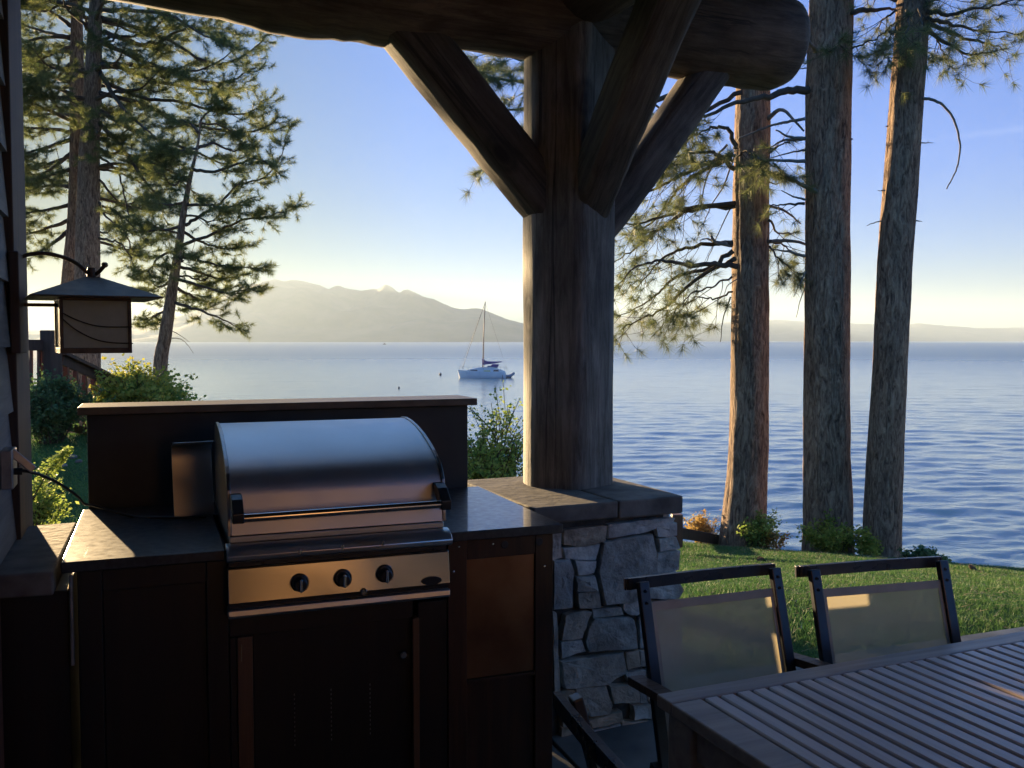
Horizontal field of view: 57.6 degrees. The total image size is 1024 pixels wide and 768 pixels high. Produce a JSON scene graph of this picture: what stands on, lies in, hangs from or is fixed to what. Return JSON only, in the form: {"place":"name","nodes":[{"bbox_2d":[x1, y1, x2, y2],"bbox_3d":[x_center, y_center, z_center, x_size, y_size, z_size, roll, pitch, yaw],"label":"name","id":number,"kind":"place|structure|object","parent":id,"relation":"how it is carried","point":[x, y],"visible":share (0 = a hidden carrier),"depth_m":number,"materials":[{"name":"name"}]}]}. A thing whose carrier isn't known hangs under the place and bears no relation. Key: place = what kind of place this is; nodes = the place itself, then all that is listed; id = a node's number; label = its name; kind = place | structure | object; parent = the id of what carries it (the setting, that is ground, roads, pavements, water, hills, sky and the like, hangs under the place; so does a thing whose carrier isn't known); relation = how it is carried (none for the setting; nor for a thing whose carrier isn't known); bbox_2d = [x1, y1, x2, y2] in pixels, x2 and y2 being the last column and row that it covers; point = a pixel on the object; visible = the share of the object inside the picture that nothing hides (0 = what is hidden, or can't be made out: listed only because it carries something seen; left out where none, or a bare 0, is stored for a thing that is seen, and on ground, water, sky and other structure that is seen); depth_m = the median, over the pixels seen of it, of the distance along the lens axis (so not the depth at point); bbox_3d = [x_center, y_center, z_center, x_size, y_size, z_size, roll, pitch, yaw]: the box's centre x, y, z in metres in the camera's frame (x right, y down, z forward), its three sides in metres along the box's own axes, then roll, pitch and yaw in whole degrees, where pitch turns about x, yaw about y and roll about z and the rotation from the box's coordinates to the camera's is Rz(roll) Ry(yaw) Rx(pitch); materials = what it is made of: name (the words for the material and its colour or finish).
{"place":"outdoors","nodes":[
{"label":"outdoors","id":0,"kind":"place"},
{"bbox_2d":[28,279,523,341],"bbox_3d":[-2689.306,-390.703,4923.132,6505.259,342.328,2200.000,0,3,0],"label":"mountain","id":1,"kind":"structure","parent":0,"point":[293,311],"depth_m":4271.55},
{"bbox_2d":[21,0,1023,329],"label":"sky","id":2,"kind":"structure","parent":0,"point":[378,164],"materials":[{"name":"blue"}]},
{"bbox_2d":[31,432,1023,658],"bbox_3d":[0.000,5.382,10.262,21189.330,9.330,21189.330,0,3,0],"label":"lawn","id":3,"kind":"structure","parent":0,"point":[80,474],"depth_m":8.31,"materials":[{"name":"green plant"}]},
{"bbox_2d":[0,0,32,767],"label":"house","id":4,"kind":"structure","parent":3,"relation":"on","point":[16,512],"depth_m":2.90,"materials":[{"name":"brown wood"}]},
{"bbox_2d":[0,447,35,489],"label":"outlet cover","id":5,"kind":"object","parent":4,"relation":"attached to","point":[10,457],"visible":1,"depth_m":2.59,"materials":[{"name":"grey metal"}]},
{"bbox_2d":[14,468,206,518],"bbox_3d":[-1.307,0.344,2.935,0.244,0.246,0.644,2,3,34],"label":"power cord","id":6,"kind":"object","parent":5,"relation":"attached to","point":[18,471],"visible":1,"depth_m":3.02,"materials":[{"name":"black rubber"}]},
{"bbox_2d":[8,251,163,352],"bbox_3d":[-1.406,-0.266,3.058,0.436,0.328,0.384,-2,3,-30],"label":"wall lantern","id":7,"kind":"object","parent":4,"relation":"attached to","point":[92,312],"depth_m":2.97,"materials":[{"name":"brown metal"}]},
{"bbox_2d":[32,445,73,511],"bbox_3d":[-3.052,0.617,6.086,0.213,0.416,0.363,3,4,45],"label":"arching plant","id":8,"kind":"object","parent":3,"relation":"on","point":[62,454],"visible":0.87,"depth_m":6.09,"materials":[{"name":"green plant"}]},
{"bbox_2d":[32,475,78,525],"bbox_3d":[-3.223,0.792,6.268,0.578,0.447,0.535,0,3,0],"label":"wild rose","id":9,"kind":"object","parent":3,"relation":"on","point":[41,515],"visible":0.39,"depth_m":6.25,"materials":[{"name":"green plant"}]},
{"bbox_2d":[29,363,105,444],"bbox_3d":[-5.561,0.252,11.316,1.131,1.026,1.173,2,3,32],"label":"round shrub","id":10,"kind":"object","parent":3,"relation":"on","point":[55,403],"visible":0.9,"depth_m":11.12,"materials":[{"name":"green plant"}]},
{"bbox_2d":[68,454,77,458],"bbox_3d":[-4.923,0.819,10.451,0.100,0.059,0.096,0,3,0],"label":"rock","id":11,"kind":"object","parent":3,"relation":"on","point":[72,456],"visible":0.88,"depth_m":10.42,"materials":[{"name":"stone"}]},
{"bbox_2d":[29,330,116,434],"bbox_3d":[-5.736,0.381,13.427,0.464,2.277,3.741,1,3,12],"label":"stair railing","id":12,"kind":"object","parent":3,"relation":"on","point":[49,358],"visible":0.2,"depth_m":12.01,"materials":[{"name":"brown wood"}]},
{"bbox_2d":[76,395,115,432],"bbox_3d":[-5.350,0.497,12.287,0.888,0.725,0.761,-2,4,-42],"label":"shrub","id":13,"kind":"object","parent":3,"relation":"on","point":[83,421],"visible":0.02,"depth_m":12.15,"materials":[{"name":"green plant"}]},
{"bbox_2d":[20,0,214,432],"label":"pine tree","id":14,"kind":"object","parent":3,"relation":"on","point":[35,183],"visible":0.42,"depth_m":21.78,"materials":[{"name":"green plant"}]},
{"bbox_2d":[70,353,206,402],"bbox_3d":[-5.165,0.215,12.846,1.695,1.278,1.640,0,3,0],"label":"maple shrub","id":15,"kind":"object","parent":3,"relation":"on","point":[137,385],"visible":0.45,"depth_m":12.63,"materials":[{"name":"green plant"}]},
{"bbox_2d":[21,0,302,434],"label":"pine tree","id":16,"kind":"object","parent":3,"relation":"on","point":[94,115],"visible":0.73,"depth_m":20.14,"materials":[{"name":"green plant"}]},
{"bbox_2d":[158,373,201,400],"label":"maple shrub","id":17,"kind":"object","parent":3,"relation":"on","point":[186,396],"visible":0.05,"depth_m":13.40,"materials":[{"name":"green plant"}]},
{"bbox_2d":[95,85,316,379],"bbox_3d":[-5.711,-0.845,18.287,4.238,9.598,3.504,0,3,0],"label":"pine tree","id":18,"kind":"object","parent":3,"relation":"on","point":[226,272],"visible":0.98,"depth_m":17.80,"materials":[{"name":"green plant"}]},
{"bbox_2d":[467,375,523,476],"bbox_3d":[-0.085,0.474,6.603,0.896,1.060,0.829,0,3,0],"label":"leafy sapling","id":19,"kind":"object","parent":3,"relation":"on","point":[512,450],"visible":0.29,"depth_m":6.56,"materials":[{"name":"green plant"}]},
{"bbox_2d":[468,444,522,479],"bbox_3d":[-0.172,0.680,6.311,0.480,0.560,0.566,-1,3,-16],"label":"shrub","id":20,"kind":"object","parent":3,"relation":"on","point":[485,464],"visible":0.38,"depth_m":6.27,"materials":[{"name":"green plant"}]},
{"bbox_2d":[437,50,824,547],"bbox_3d":[2.279,-7.451,12.499,6.823,20.076,6.259,0,3,0],"label":"pine tree","id":21,"kind":"object","parent":3,"relation":"on","point":[748,262],"visible":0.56,"depth_m":12.64,"materials":[{"name":"green plant"}]},
{"bbox_2d":[671,513,718,547],"bbox_3d":[2.484,1.970,12.499,0.216,0.790,2.153,1,3,27],"label":"timber edging","id":22,"kind":"object","parent":3,"relation":"on","point":[693,535],"visible":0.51,"depth_m":12.25,"materials":[{"name":"brown wood"}]},
{"bbox_2d":[682,509,710,543],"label":"lawn edge bush","id":23,"kind":"object","parent":3,"relation":"on","point":[698,523],"visible":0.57,"depth_m":13.28,"materials":[{"name":"orange plant"}]},
{"bbox_2d":[694,509,721,543],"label":"dry weed","id":24,"kind":"object","parent":3,"relation":"on","point":[713,530],"visible":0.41,"depth_m":13.35,"materials":[{"name":"brown plant"}]},
{"bbox_2d":[757,556,763,561],"bbox_3d":[2.751,1.937,10.301,0.101,0.065,0.065,-2,3,-34],"label":"pine cone","id":25,"kind":"object","parent":3,"relation":"on","point":[760,558],"visible":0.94,"depth_m":10.28,"materials":[{"name":"brown plant"}]},
{"bbox_2d":[734,508,790,547],"bbox_3d":[3.370,1.991,12.635,0.758,0.674,0.631,2,3,38],"label":"lawn edge bush","id":26,"kind":"object","parent":3,"relation":"on","point":[752,533],"visible":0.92,"depth_m":12.55,"materials":[{"name":"green plant"}]},
{"bbox_2d":[761,527,792,549],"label":"lawn edge bush","id":27,"kind":"object","parent":3,"relation":"on","point":[780,544],"visible":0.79,"depth_m":12.53,"materials":[{"name":"green plant"}]},
{"bbox_2d":[658,0,952,554],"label":"pine tree","id":28,"kind":"object","parent":3,"relation":"on","point":[826,90],"visible":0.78,"depth_m":12.06,"materials":[{"name":"brown plant"}]},
{"bbox_2d":[795,508,871,553],"bbox_3d":[4.122,1.918,11.896,0.969,0.656,0.782,0,3,0],"label":"lawn edge bush","id":29,"kind":"object","parent":3,"relation":"on","point":[840,537],"visible":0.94,"depth_m":11.84,"materials":[{"name":"green plant"}]},
{"bbox_2d":[676,542,1023,650],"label":"fallen needles","id":30,"kind":"object","parent":3,"relation":"on","point":[864,576],"visible":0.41,"depth_m":8.06,"materials":[{"name":"brown plant"}]},
{"bbox_2d":[852,528,884,556],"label":"lawn edge bush","id":31,"kind":"object","parent":3,"relation":"on","point":[866,545],"visible":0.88,"depth_m":11.64,"materials":[{"name":"green plant"}]},
{"bbox_2d":[897,544,946,557],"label":"lawn edge bush","id":32,"kind":"object","parent":3,"relation":"on","point":[922,551],"visible":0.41,"depth_m":11.00,"materials":[{"name":"green plant"}]},
{"bbox_2d":[841,0,1023,557],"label":"pine tree","id":33,"kind":"object","parent":3,"relation":"on","point":[883,498],"visible":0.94,"depth_m":11.78,"materials":[{"name":"brown plant"}]},
{"bbox_2d":[941,554,952,562],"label":"lawn edge bush","id":34,"kind":"object","parent":3,"relation":"on","point":[946,558],"visible":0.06,"depth_m":10.92,"materials":[{"name":"green plant"}]},
{"bbox_2d":[968,564,977,570],"bbox_3d":[4.599,1.838,9.297,0.093,0.084,0.066,1,3,28],"label":"pine cone","id":35,"kind":"object","parent":3,"relation":"on","point":[971,567],"visible":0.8,"depth_m":9.29,"materials":[{"name":"brown plant"}]},
{"bbox_2d":[33,341,1023,567],"bbox_3d":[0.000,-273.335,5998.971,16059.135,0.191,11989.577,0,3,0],"label":"water","id":36,"kind":"structure","parent":0,"point":[963,491],"depth_m":102.56,"materials":[{"name":"blue liquid"}]},
{"bbox_2d":[458,302,506,377],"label":"sailboat","id":37,"kind":"object","parent":36,"relation":"on","point":[491,371],"visible":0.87,"depth_m":169.13,"materials":[{"name":"paint"}]},
{"bbox_2d":[506,372,514,377],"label":"dinghy","id":38,"kind":"object","parent":36,"relation":"on","point":[510,375],"visible":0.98,"depth_m":169.22,"materials":[{"name":"paint"}]},
{"bbox_2d":[552,742,575,767],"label":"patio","id":39,"kind":"structure","parent":0,"point":[553,744],"depth_m":3.47,"materials":[{"name":"grey stone"}]},
{"bbox_2d":[552,627,1023,767],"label":"patio paving","id":40,"kind":"structure","parent":0,"point":[632,746],"depth_m":3.51,"materials":[{"name":"grey stone"}]},
{"bbox_2d":[0,522,80,767],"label":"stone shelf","id":41,"kind":"object","parent":40,"relation":"on","point":[41,700],"visible":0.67,"depth_m":2.57,"materials":[{"name":"stone"}]},
{"bbox_2d":[61,395,562,767],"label":"outdoor kitchen","id":42,"kind":"object","parent":40,"relation":"on","point":[178,668],"visible":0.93,"depth_m":2.90,"materials":[{"name":"brown wood"}]},
{"bbox_2d":[171,441,213,515],"bbox_3d":[-1.093,0.324,3.197,0.132,0.254,0.053,-2,3,-31],"label":"bent steel plate","id":43,"kind":"object","parent":42,"relation":"on","point":[192,479],"visible":0.95,"depth_m":3.20,"materials":[{"name":"silver metal"}]},
{"bbox_2d":[241,617,410,767],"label":"cabinet door","id":44,"kind":"structure","parent":42,"relation":"in","point":[337,696],"depth_m":2.84,"materials":[{"name":"brown wood"}]},
{"bbox_2d":[214,416,452,618],"bbox_3d":[-0.599,0.393,3.027,0.670,0.519,0.658,-1,3,-21],"label":"gas grill","id":45,"kind":"object","parent":42,"relation":"in","point":[313,515],"visible":1,"depth_m":2.81,"materials":[{"name":"metal"}]},
{"bbox_2d":[468,476,683,736],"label":"stone pier","id":46,"kind":"structure","parent":40,"relation":"on","point":[610,538],"depth_m":3.63,"materials":[{"name":"stone"}]},
{"bbox_2d":[110,0,810,490],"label":"log porch","id":47,"kind":"object","parent":46,"relation":"on","point":[578,162],"visible":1,"depth_m":3.84,"materials":[{"name":"brown wood"}]},
{"bbox_2d":[553,691,626,767],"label":"sling chair","id":48,"kind":"object","parent":40,"relation":"on","point":[572,714],"visible":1,"depth_m":1.52,"materials":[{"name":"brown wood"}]},
{"bbox_2d":[623,563,829,767],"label":"sling chair","id":49,"kind":"object","parent":40,"relation":"on","point":[695,642],"visible":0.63,"depth_m":2.46,"materials":[{"name":"fabric"}]},
{"bbox_2d":[657,631,1023,767],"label":"dining table","id":50,"kind":"object","parent":40,"relation":"on","point":[957,705],"visible":1,"depth_m":1.95,"materials":[{"name":"grey wood"}]},
{"bbox_2d":[795,556,960,663],"bbox_3d":[1.087,0.961,2.356,0.534,0.906,0.607,-1,3,-15],"label":"sling chair","id":51,"kind":"object","parent":40,"relation":"on","point":[858,622],"visible":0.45,"depth_m":2.57,"materials":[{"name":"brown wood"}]},
{"bbox_2d":[614,313,1023,340],"bbox_3d":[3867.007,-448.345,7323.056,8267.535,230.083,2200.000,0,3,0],"label":"mountain","id":52,"kind":"structure","parent":0,"point":[783,330],"depth_m":6675.74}
]}

